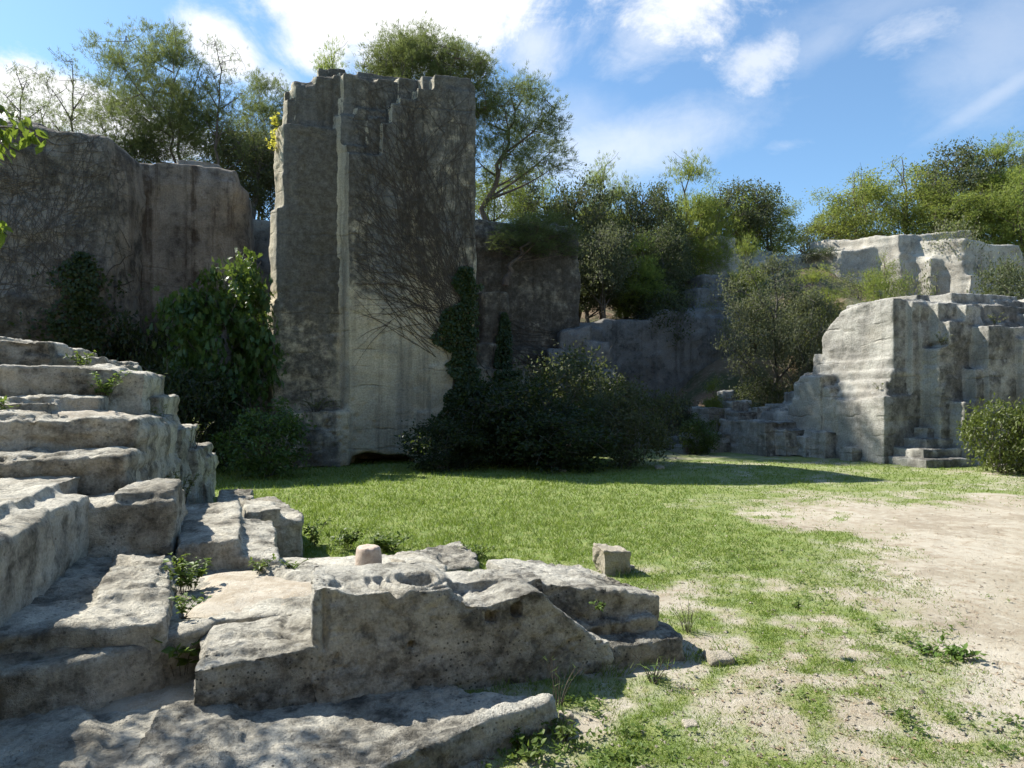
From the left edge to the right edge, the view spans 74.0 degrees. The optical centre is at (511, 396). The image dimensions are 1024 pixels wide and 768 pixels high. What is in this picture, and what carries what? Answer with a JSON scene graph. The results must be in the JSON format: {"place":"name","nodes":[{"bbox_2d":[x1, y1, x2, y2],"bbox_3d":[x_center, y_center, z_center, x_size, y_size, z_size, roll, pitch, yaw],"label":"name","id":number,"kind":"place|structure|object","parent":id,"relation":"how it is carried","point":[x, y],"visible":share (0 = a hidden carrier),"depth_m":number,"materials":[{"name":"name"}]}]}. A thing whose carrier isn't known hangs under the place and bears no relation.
{"place":"outdoors","nodes":[
{"label":"outdoors","id":0,"kind":"place"},
{"bbox_2d":[0,0,1023,255],"label":"sky","id":1,"kind":"structure","parent":0,"point":[796,94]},
{"bbox_2d":[254,267,884,449],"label":"hillside","id":2,"kind":"structure","parent":0,"point":[693,388],"depth_m":26.53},
{"bbox_2d":[0,62,63,130],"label":"pine tree","id":3,"kind":"object","parent":2,"relation":"on","point":[10,108],"visible":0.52,"depth_m":23.89,"materials":[{"name":"green plant"}]},
{"bbox_2d":[33,45,107,132],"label":"pine tree","id":4,"kind":"object","parent":2,"relation":"on","point":[71,118],"visible":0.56,"depth_m":24.45,"materials":[{"name":"green plant"}]},
{"bbox_2d":[109,117,170,163],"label":"holm oak","id":5,"kind":"object","parent":2,"relation":"on","point":[134,154],"visible":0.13,"depth_m":23.83,"materials":[{"name":"green plant"}]},
{"bbox_2d":[68,15,235,163],"bbox_3d":[-12.725,-9.629,24.277,5.230,7.947,4.619,0,0,-11],"label":"pine tree","id":6,"kind":"object","parent":2,"relation":"on","point":[165,107],"visible":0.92,"depth_m":23.70,"materials":[{"name":"green plant"}]},
{"bbox_2d":[188,32,269,172],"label":"pine tree","id":7,"kind":"object","parent":2,"relation":"on","point":[219,110],"visible":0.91,"depth_m":23.97,"materials":[{"name":"green plant"}]},
{"bbox_2d":[191,124,274,218],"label":"holm oak","id":8,"kind":"object","parent":2,"relation":"on","point":[259,158],"visible":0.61,"depth_m":25.14,"materials":[{"name":"green plant"}]},
{"bbox_2d":[218,64,290,219],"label":"pine tree","id":9,"kind":"object","parent":2,"relation":"on","point":[263,109],"visible":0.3,"depth_m":26.61,"materials":[{"name":"green plant"}]},
{"bbox_2d":[244,158,275,220],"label":"holm oak","id":10,"kind":"object","parent":2,"relation":"on","point":[261,207],"visible":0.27,"depth_m":25.95,"materials":[{"name":"green plant"}]},
{"bbox_2d":[309,32,348,77],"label":"pine tree","id":11,"kind":"object","parent":2,"relation":"on","point":[324,64],"visible":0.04,"depth_m":26.76,"materials":[{"name":"green plant"}]},
{"bbox_2d":[345,11,511,128],"bbox_3d":[-2.801,-9.097,23.853,6.038,7.835,5.814,0,0,-17],"label":"pine tree","id":12,"kind":"object","parent":2,"relation":"on","point":[408,56],"visible":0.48,"depth_m":22.76,"materials":[{"name":"green plant"}]},
{"bbox_2d":[475,162,531,221],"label":"pine tree","id":13,"kind":"object","parent":2,"relation":"on","point":[491,206],"visible":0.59,"depth_m":25.58,"materials":[{"name":"green plant"}]},
{"bbox_2d":[499,152,548,223],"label":"holm oak","id":14,"kind":"object","parent":2,"relation":"on","point":[534,188],"visible":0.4,"depth_m":28.54,"materials":[{"name":"green plant"}]},
{"bbox_2d":[474,60,584,220],"bbox_3d":[0.293,-8.514,25.155,5.002,6.687,4.034,0,0,0],"label":"pine tree","id":15,"kind":"object","parent":2,"relation":"on","point":[521,136],"visible":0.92,"depth_m":24.70,"materials":[{"name":"green plant"}]},
{"bbox_2d":[540,164,637,318],"bbox_3d":[3.122,-6.044,29.468,4.725,7.743,3.968,0,0,14],"label":"holm oak","id":16,"kind":"object","parent":2,"relation":"on","point":[594,217],"visible":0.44,"depth_m":28.76,"materials":[{"name":"green plant"}]},
{"bbox_2d":[576,150,632,319],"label":"pine tree","id":17,"kind":"object","parent":2,"relation":"on","point":[601,172],"visible":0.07,"depth_m":31.74,"materials":[{"name":"green plant"}]},
{"bbox_2d":[579,256,634,322],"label":"holm oak","id":18,"kind":"object","parent":2,"relation":"on","point":[591,303],"visible":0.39,"depth_m":28.04,"materials":[{"name":"green plant"}]},
{"bbox_2d":[578,221,640,318],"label":"holm oak","id":19,"kind":"object","parent":2,"relation":"on","point":[602,250],"visible":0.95,"depth_m":26.76,"materials":[{"name":"green plant"}]},
{"bbox_2d":[597,268,690,318],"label":"holm oak","id":20,"kind":"object","parent":2,"relation":"on","point":[669,283],"visible":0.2,"depth_m":28.64,"materials":[{"name":"green plant"}]},
{"bbox_2d":[609,174,691,278],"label":"holm oak","id":21,"kind":"object","parent":2,"relation":"on","point":[654,205],"visible":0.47,"depth_m":31.20,"materials":[{"name":"green plant"}]},
{"bbox_2d":[628,278,694,357],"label":"shrub","id":22,"kind":"object","parent":2,"relation":"on","point":[656,309],"visible":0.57,"depth_m":27.12,"materials":[{"name":"green plant"}]},
{"bbox_2d":[625,217,706,304],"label":"holm oak","id":23,"kind":"object","parent":2,"relation":"on","point":[672,260],"visible":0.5,"depth_m":29.45,"materials":[{"name":"green plant"}]},
{"bbox_2d":[661,147,746,281],"bbox_3d":[9.057,-7.840,34.085,4.771,9.663,4.819,0,0,-25],"label":"pine tree","id":24,"kind":"object","parent":2,"relation":"on","point":[703,210],"visible":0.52,"depth_m":33.29,"materials":[{"name":"green plant"}]},
{"bbox_2d":[672,177,766,258],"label":"pine tree","id":25,"kind":"object","parent":2,"relation":"on","point":[741,234],"visible":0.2,"depth_m":34.50,"materials":[{"name":"green plant"}]},
{"bbox_2d":[691,232,784,292],"bbox_3d":[11.413,-5.325,36.035,5.160,6.084,4.685,0,0,-18],"label":"rock outcrop","id":26,"kind":"object","parent":2,"relation":"on","point":[735,265],"visible":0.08,"depth_m":34.09,"materials":[{"name":"stone"}]},
{"bbox_2d":[709,175,790,253],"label":"holm oak","id":27,"kind":"object","parent":2,"relation":"on","point":[756,218],"visible":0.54,"depth_m":34.95,"materials":[{"name":"green plant"}]},
{"bbox_2d":[725,230,775,340],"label":"pine tree","id":28,"kind":"object","parent":2,"relation":"on","point":[747,249],"visible":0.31,"depth_m":28.80,"materials":[{"name":"green plant"}]},
{"bbox_2d":[736,187,810,255],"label":"pine tree","id":29,"kind":"object","parent":2,"relation":"on","point":[784,239],"visible":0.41,"depth_m":35.88,"materials":[{"name":"green plant"}]},
{"bbox_2d":[711,247,841,401],"bbox_3d":[9.074,-1.855,23.813,4.394,6.668,2.950,0,0,-9],"label":"holm oak","id":30,"kind":"object","parent":2,"relation":"on","point":[768,324],"visible":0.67,"depth_m":23.48,"materials":[{"name":"green plant"}]},
{"bbox_2d":[772,216,846,256],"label":"holm oak","id":31,"kind":"object","parent":2,"relation":"on","point":[807,241],"visible":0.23,"depth_m":39.56,"materials":[{"name":"green plant"}]},
{"bbox_2d":[783,260,852,351],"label":"pine tree","id":32,"kind":"object","parent":2,"relation":"on","point":[816,276],"visible":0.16,"depth_m":25.08,"materials":[{"name":"green plant"}]},
{"bbox_2d":[802,163,918,241],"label":"pine tree","id":33,"kind":"object","parent":2,"relation":"on","point":[856,204],"visible":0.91,"depth_m":36.26,"materials":[{"name":"green plant"}]},
{"bbox_2d":[824,266,905,301],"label":"shrub","id":34,"kind":"object","parent":2,"relation":"on","point":[853,287],"visible":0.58,"depth_m":26.73,"materials":[{"name":"green plant"}]},
{"bbox_2d":[746,230,1023,298],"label":"rock outcrop","id":35,"kind":"object","parent":2,"relation":"on","point":[861,254],"visible":0.27,"depth_m":30.45,"materials":[{"name":"stone"}]},
{"bbox_2d":[856,248,919,303],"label":"shrub","id":36,"kind":"object","parent":2,"relation":"on","point":[878,284],"visible":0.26,"depth_m":22.48,"materials":[{"name":"green plant"}]},
{"bbox_2d":[838,154,965,236],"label":"pine tree","id":37,"kind":"object","parent":2,"relation":"on","point":[905,184],"visible":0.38,"depth_m":36.82,"materials":[{"name":"green plant"}]},
{"bbox_2d":[889,180,996,241],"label":"pine tree","id":38,"kind":"object","parent":2,"relation":"on","point":[964,197],"visible":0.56,"depth_m":35.15,"materials":[{"name":"green plant"}]},
{"bbox_2d":[920,208,992,280],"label":"shrub","id":39,"kind":"object","parent":2,"relation":"on","point":[956,230],"visible":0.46,"depth_m":29.59,"materials":[{"name":"green plant"}]},
{"bbox_2d":[908,134,1018,238],"bbox_3d":[25.112,-10.175,38.241,5.975,8.861,7.116,0,0,21],"label":"holm oak","id":40,"kind":"object","parent":2,"relation":"on","point":[961,180],"visible":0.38,"depth_m":37.04,"materials":[{"name":"green plant"}]},
{"bbox_2d":[950,127,1023,252],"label":"pine tree","id":41,"kind":"object","parent":2,"relation":"on","point":[998,149],"visible":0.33,"depth_m":36.13,"materials":[{"name":"green plant"}]},
{"bbox_2d":[966,251,1023,299],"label":"shrub","id":42,"kind":"object","parent":2,"relation":"on","point":[1001,285],"visible":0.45,"depth_m":20.72,"materials":[{"name":"green plant"}]},
{"bbox_2d":[972,162,1023,258],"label":"pine tree","id":43,"kind":"object","parent":2,"relation":"on","point":[1013,200],"visible":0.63,"depth_m":34.35,"materials":[{"name":"green plant"}]},
{"bbox_2d":[180,456,1023,767],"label":"grass","id":44,"kind":"structure","parent":0,"point":[458,524],"depth_m":7.74,"materials":[{"name":"plant"}]},
{"bbox_2d":[213,444,1023,767],"bbox_3d":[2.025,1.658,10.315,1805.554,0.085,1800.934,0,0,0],"label":"ground","id":45,"kind":"structure","parent":0,"point":[1001,558],"depth_m":5.67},
{"bbox_2d":[0,105,49,247],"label":"broadleaf tree","id":46,"kind":"object","parent":45,"relation":"on","point":[28,139],"visible":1,"depth_m":3.41,"materials":[{"name":"green plant"}]},
{"bbox_2d":[0,475,89,627],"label":"stone block","id":47,"kind":"structure","parent":45,"relation":"on","point":[44,537],"depth_m":4.30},
{"bbox_2d":[0,121,145,361],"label":"quarry cliff","id":48,"kind":"structure","parent":45,"relation":"on","point":[133,192],"depth_m":15.86,"materials":[{"name":"stone"}]},
{"bbox_2d":[0,122,144,358],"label":"creeper","id":49,"kind":"object","parent":48,"relation":"attached to","point":[47,224],"visible":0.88,"depth_m":15.71,"materials":[{"name":"brown plant"}]},
{"bbox_2d":[7,249,148,360],"bbox_3d":[-10.606,-1.912,15.960,2.053,3.378,4.806,0,0,39],"label":"ivy","id":50,"kind":"object","parent":48,"relation":"attached to","point":[81,302],"visible":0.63,"depth_m":15.73,"materials":[{"name":"green plant"}]},
{"bbox_2d":[0,696,176,767],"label":"bedrock floor","id":51,"kind":"structure","parent":45,"relation":"on","point":[73,736],"depth_m":3.10,"materials":[{"name":"stone"}]},
{"bbox_2d":[0,336,218,504],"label":"stone terrace","id":52,"kind":"structure","parent":45,"relation":"on","point":[40,381],"depth_m":7.37,"materials":[{"name":"stone"}]},
{"bbox_2d":[51,410,129,417],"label":"soil","id":53,"kind":"structure","parent":52,"relation":"on","point":[73,414],"depth_m":7.19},
{"bbox_2d":[87,478,187,557],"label":"stone block","id":54,"kind":"structure","parent":45,"relation":"on","point":[146,517],"depth_m":5.23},
{"bbox_2d":[100,679,194,713],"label":"dirt","id":55,"kind":"structure","parent":45,"relation":"on","point":[169,694],"depth_m":3.55,"materials":[{"name":"soil"}]},
{"bbox_2d":[83,308,217,440],"bbox_3d":[-8.988,0.175,16.624,3.004,4.695,3.332,0,0,44],"label":"shrub","id":56,"kind":"object","parent":45,"relation":"on","point":[147,355],"visible":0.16,"depth_m":16.12,"materials":[{"name":"green plant"}]},
{"bbox_2d":[138,160,257,455],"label":"quarry cliff","id":57,"kind":"structure","parent":45,"relation":"on","point":[196,212],"depth_m":18.38,"materials":[{"name":"stone"}]},
{"bbox_2d":[142,356,257,472],"bbox_3d":[-6.788,0.692,14.586,2.331,3.156,2.586,0,0,41],"label":"shrub","id":58,"kind":"object","parent":45,"relation":"on","point":[194,405],"visible":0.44,"depth_m":14.29,"materials":[{"name":"green plant"}]},
{"bbox_2d":[144,241,288,469],"bbox_3d":[-6.677,-0.600,15.639,3.014,5.766,2.281,0,0,-11],"label":"fig tree","id":59,"kind":"object","parent":45,"relation":"on","point":[193,331],"visible":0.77,"depth_m":15.31,"materials":[{"name":"green plant"}]},
{"bbox_2d":[0,553,446,719],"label":"rock platform","id":60,"kind":"object","parent":45,"relation":"on","point":[87,679],"visible":0.26,"depth_m":3.56,"materials":[{"name":"stone"}]},
{"bbox_2d":[0,554,176,692],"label":"stone slab","id":61,"kind":"structure","parent":60,"relation":"on","point":[116,600],"depth_m":3.83,"materials":[{"name":"stone"}]},
{"bbox_2d":[154,639,200,675],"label":"seedling","id":62,"kind":"object","parent":60,"relation":"on","point":[169,650],"visible":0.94,"depth_m":3.75,"materials":[{"name":"green plant"}]},
{"bbox_2d":[162,552,202,593],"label":"weed plant","id":63,"kind":"object","parent":60,"relation":"on","point":[180,579],"visible":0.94,"depth_m":4.54,"materials":[{"name":"green plant"}]},
{"bbox_2d":[162,557,213,590],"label":"weed plant","id":64,"kind":"object","parent":60,"relation":"on","point":[199,573],"visible":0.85,"depth_m":4.64,"materials":[{"name":"green plant"}]},
{"bbox_2d":[183,571,311,617],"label":"dirt","id":65,"kind":"structure","parent":60,"relation":"on","point":[229,591],"depth_m":4.55,"materials":[{"name":"soil"}]},
{"bbox_2d":[355,544,381,565],"bbox_3d":[-1.111,1.255,5.269,0.213,0.201,0.204,0,0,0],"label":"stone drum","id":66,"kind":"object","parent":60,"relation":"on","point":[368,554],"visible":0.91,"depth_m":5.20,"materials":[{"name":"stone"}]},
{"bbox_2d":[175,500,280,571],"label":"stone slab","id":67,"kind":"structure","parent":45,"relation":"on","point":[226,535],"depth_m":5.51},
{"bbox_2d":[216,489,253,502],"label":"stone slab","id":68,"kind":"structure","parent":45,"relation":"on","point":[226,495],"depth_m":9.43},
{"bbox_2d":[253,219,270,445],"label":"quarry cliff","id":69,"kind":"structure","parent":45,"relation":"on","point":[262,234],"depth_m":24.31,"materials":[{"name":"stone"}]},
{"bbox_2d":[209,396,316,480],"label":"shrub","id":70,"kind":"object","parent":45,"relation":"on","point":[283,427],"visible":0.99,"depth_m":13.59,"materials":[{"name":"green plant"}]},
{"bbox_2d":[238,496,303,557],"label":"stone slab","id":71,"kind":"structure","parent":45,"relation":"on","point":[286,519],"depth_m":6.82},
{"bbox_2d":[266,68,482,467],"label":"quarry pillar","id":72,"kind":"structure","parent":45,"relation":"on","point":[386,384],"depth_m":16.44,"materials":[{"name":"stone"}]},
{"bbox_2d":[352,77,473,365],"bbox_3d":[-2.466,-4.271,16.961,2.994,7.178,0.729,0,0,-17],"label":"creeper","id":73,"kind":"object","parent":72,"relation":"attached to","point":[433,285],"visible":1,"depth_m":16.70,"materials":[{"name":"brown plant"}]},
{"bbox_2d":[427,266,489,456],"bbox_3d":[-1.262,-0.854,18.253,1.598,4.835,3.560,0,0,0],"label":"ivy","id":74,"kind":"object","parent":72,"relation":"attached to","point":[463,282],"visible":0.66,"depth_m":16.89,"materials":[{"name":"green plant"}]},
{"bbox_2d":[365,531,413,551],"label":"weed plant","id":75,"kind":"object","parent":45,"relation":"on","point":[381,542],"visible":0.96,"depth_m":7.21,"materials":[{"name":"green plant"}]},
{"bbox_2d":[118,558,684,767],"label":"rock","id":76,"kind":"object","parent":45,"relation":"on","point":[358,666],"visible":0.96,"depth_m":3.62,"materials":[{"name":"stone"}]},
{"bbox_2d":[395,541,479,571],"bbox_3d":[-0.803,1.643,6.634,0.942,0.268,0.833,0,0,-18],"label":"flat rock","id":77,"kind":"object","parent":45,"relation":"on","point":[454,556],"visible":0.41,"depth_m":6.65,"materials":[{"name":"stone"}]},
{"bbox_2d":[394,415,502,472],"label":"shrub","id":78,"kind":"object","parent":45,"relation":"on","point":[445,460],"visible":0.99,"depth_m":15.04,"materials":[{"name":"green plant"}]},
{"bbox_2d":[473,292,540,443],"bbox_3d":[-0.407,-0.762,22.057,2.244,5.290,2.270,0,0,-18],"label":"rock stump","id":79,"kind":"object","parent":45,"relation":"on","point":[493,306],"visible":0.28,"depth_m":21.36,"materials":[{"name":"stone"}]},
{"bbox_2d":[476,312,522,406],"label":"ivy","id":80,"kind":"object","parent":79,"relation":"attached to","point":[505,335],"visible":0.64,"depth_m":21.32,"materials":[{"name":"green plant"}]},
{"bbox_2d":[444,371,588,469],"bbox_3d":[0.049,0.791,16.088,3.634,2.859,3.276,0,0,8],"label":"shrub","id":81,"kind":"object","parent":45,"relation":"on","point":[493,400],"visible":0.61,"depth_m":15.63,"materials":[{"name":"green plant"}]},
{"bbox_2d":[475,219,580,437],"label":"quarry cliff","id":82,"kind":"structure","parent":45,"relation":"on","point":[537,291],"depth_m":23.35,"materials":[{"name":"stone"}]},
{"bbox_2d":[484,205,590,285],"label":"pine tree","id":83,"kind":"object","parent":82,"relation":"on","point":[534,236],"visible":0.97,"depth_m":22.48,"materials":[{"name":"green plant"}]},
{"bbox_2d":[509,726,548,761],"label":"weed plant","id":84,"kind":"object","parent":45,"relation":"on","point":[519,744],"visible":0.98,"depth_m":3.12,"materials":[{"name":"green plant"}]},
{"bbox_2d":[499,338,621,458],"bbox_3d":[1.441,0.386,18.751,3.559,3.960,3.970,0,0,2],"label":"shrub","id":85,"kind":"object","parent":45,"relation":"on","point":[564,377],"visible":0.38,"depth_m":18.13,"materials":[{"name":"green plant"}]},
{"bbox_2d":[493,404,631,473],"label":"shrub","id":86,"kind":"object","parent":45,"relation":"on","point":[526,446],"visible":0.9,"depth_m":14.73,"materials":[{"name":"green plant"}]},
{"bbox_2d":[539,707,590,742],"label":"weed plant","id":87,"kind":"object","parent":45,"relation":"on","point":[569,731],"visible":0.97,"depth_m":3.24,"materials":[{"name":"green plant"}]},
{"bbox_2d":[592,543,630,575],"bbox_3d":[0.951,1.554,6.447,0.309,0.309,0.295,0,0,-18],"label":"stone block","id":88,"kind":"object","parent":45,"relation":"on","point":[609,560],"depth_m":6.34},
{"bbox_2d":[577,373,691,471],"bbox_3d":[2.771,0.808,16.096,2.610,2.736,2.911,0,0,45],"label":"shrub","id":89,"kind":"object","parent":45,"relation":"on","point":[623,416],"visible":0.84,"depth_m":15.68,"materials":[{"name":"green plant"}]},
{"bbox_2d":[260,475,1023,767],"bbox_3d":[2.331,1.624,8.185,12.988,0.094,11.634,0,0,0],"label":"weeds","id":90,"kind":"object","parent":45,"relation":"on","point":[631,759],"visible":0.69,"depth_m":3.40,"materials":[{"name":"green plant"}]},
{"bbox_2d":[579,274,750,417],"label":"quarry cliff","id":91,"kind":"structure","parent":45,"relation":"on","point":[655,361],"depth_m":26.98,"materials":[{"name":"stone"}]},
{"bbox_2d":[607,229,677,319],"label":"pine tree","id":92,"kind":"object","parent":91,"relation":"on","point":[645,267],"visible":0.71,"depth_m":28.01,"materials":[{"name":"green plant"}]},
{"bbox_2d":[309,480,1023,767],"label":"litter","id":93,"kind":"object","parent":45,"relation":"on","point":[782,748],"visible":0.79,"depth_m":3.72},
{"bbox_2d":[645,386,698,437],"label":"shrub","id":94,"kind":"object","parent":45,"relation":"on","point":[685,417],"visible":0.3,"depth_m":21.75,"materials":[{"name":"green plant"}]},
{"bbox_2d":[677,412,725,454],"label":"shrub","id":95,"kind":"object","parent":45,"relation":"on","point":[696,427],"visible":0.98,"depth_m":19.47,"materials":[{"name":"green plant"}]},
{"bbox_2d":[703,649,734,666],"bbox_3d":[1.287,1.629,4.218,0.169,0.085,0.163,0,0,-2],"label":"loose stone","id":96,"kind":"object","parent":45,"relation":"on","point":[723,657],"visible":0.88,"depth_m":4.17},
{"bbox_2d":[628,406,861,461],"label":"rock steps","id":97,"kind":"object","parent":45,"relation":"on","point":[746,432],"visible":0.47,"depth_m":19.24,"materials":[{"name":"stone"}]},
{"bbox_2d":[587,368,615,388],"bbox_3d":[2.946,-0.097,23.013,1.011,1.728,1.086,0,0,-18],"label":"boulder","id":98,"kind":"object","parent":97,"relation":"on","point":[611,371],"visible":0.11,"depth_m":22.59,"materials":[{"name":"stone"}]},
{"bbox_2d":[574,359,599,390],"bbox_3d":[2.390,-0.419,23.301,1.207,1.870,1.208,0,0,-9],"label":"boulder","id":99,"kind":"object","parent":98,"relation":"on","point":[585,369],"visible":0.06,"depth_m":22.77,"materials":[{"name":"stone"}]},
{"bbox_2d":[556,325,591,358],"bbox_3d":[2.093,-1.430,23.777,1.207,2.129,1.258,0,0,-11],"label":"boulder","id":100,"kind":"object","parent":99,"relation":"on","point":[569,336],"visible":0.37,"depth_m":23.21,"materials":[{"name":"stone"}]},
{"bbox_2d":[582,340,610,368],"bbox_3d":[2.794,-1.055,23.792,1.071,1.787,1.199,0,0,-18],"label":"boulder","id":101,"kind":"object","parent":98,"relation":"on","point":[605,349],"visible":0.25,"depth_m":23.29,"materials":[{"name":"stone"}]},
{"bbox_2d":[729,370,794,406],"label":"shrub","id":102,"kind":"object","parent":45,"relation":"on","point":[760,399],"visible":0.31,"depth_m":22.56,"materials":[{"name":"green plant"}]},
{"bbox_2d":[764,286,853,395],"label":"holm oak","id":103,"kind":"object","parent":45,"relation":"on","point":[806,363],"visible":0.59,"depth_m":22.45,"materials":[{"name":"green plant"}]},
{"bbox_2d":[760,293,1023,467],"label":"stepped rock","id":104,"kind":"object","parent":45,"relation":"on","point":[911,414],"visible":0.74,"depth_m":16.98,"materials":[{"name":"stone"}]},
{"bbox_2d":[881,259,939,297],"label":"shrub","id":105,"kind":"object","parent":45,"relation":"on","point":[918,285],"visible":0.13,"depth_m":20.41,"materials":[{"name":"green plant"}]},
{"bbox_2d":[930,634,988,662],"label":"weed plant","id":106,"kind":"object","parent":45,"relation":"on","point":[955,651],"visible":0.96,"depth_m":4.27,"materials":[{"name":"green plant"}]},
{"bbox_2d":[956,392,1023,475],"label":"shrub","id":107,"kind":"object","parent":45,"relation":"on","point":[1008,457],"visible":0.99,"depth_m":14.44,"materials":[{"name":"green plant"}]},
{"bbox_2d":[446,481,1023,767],"bbox_3d":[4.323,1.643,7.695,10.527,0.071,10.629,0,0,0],"label":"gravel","id":108,"kind":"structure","parent":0,"point":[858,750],"depth_m":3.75,"materials":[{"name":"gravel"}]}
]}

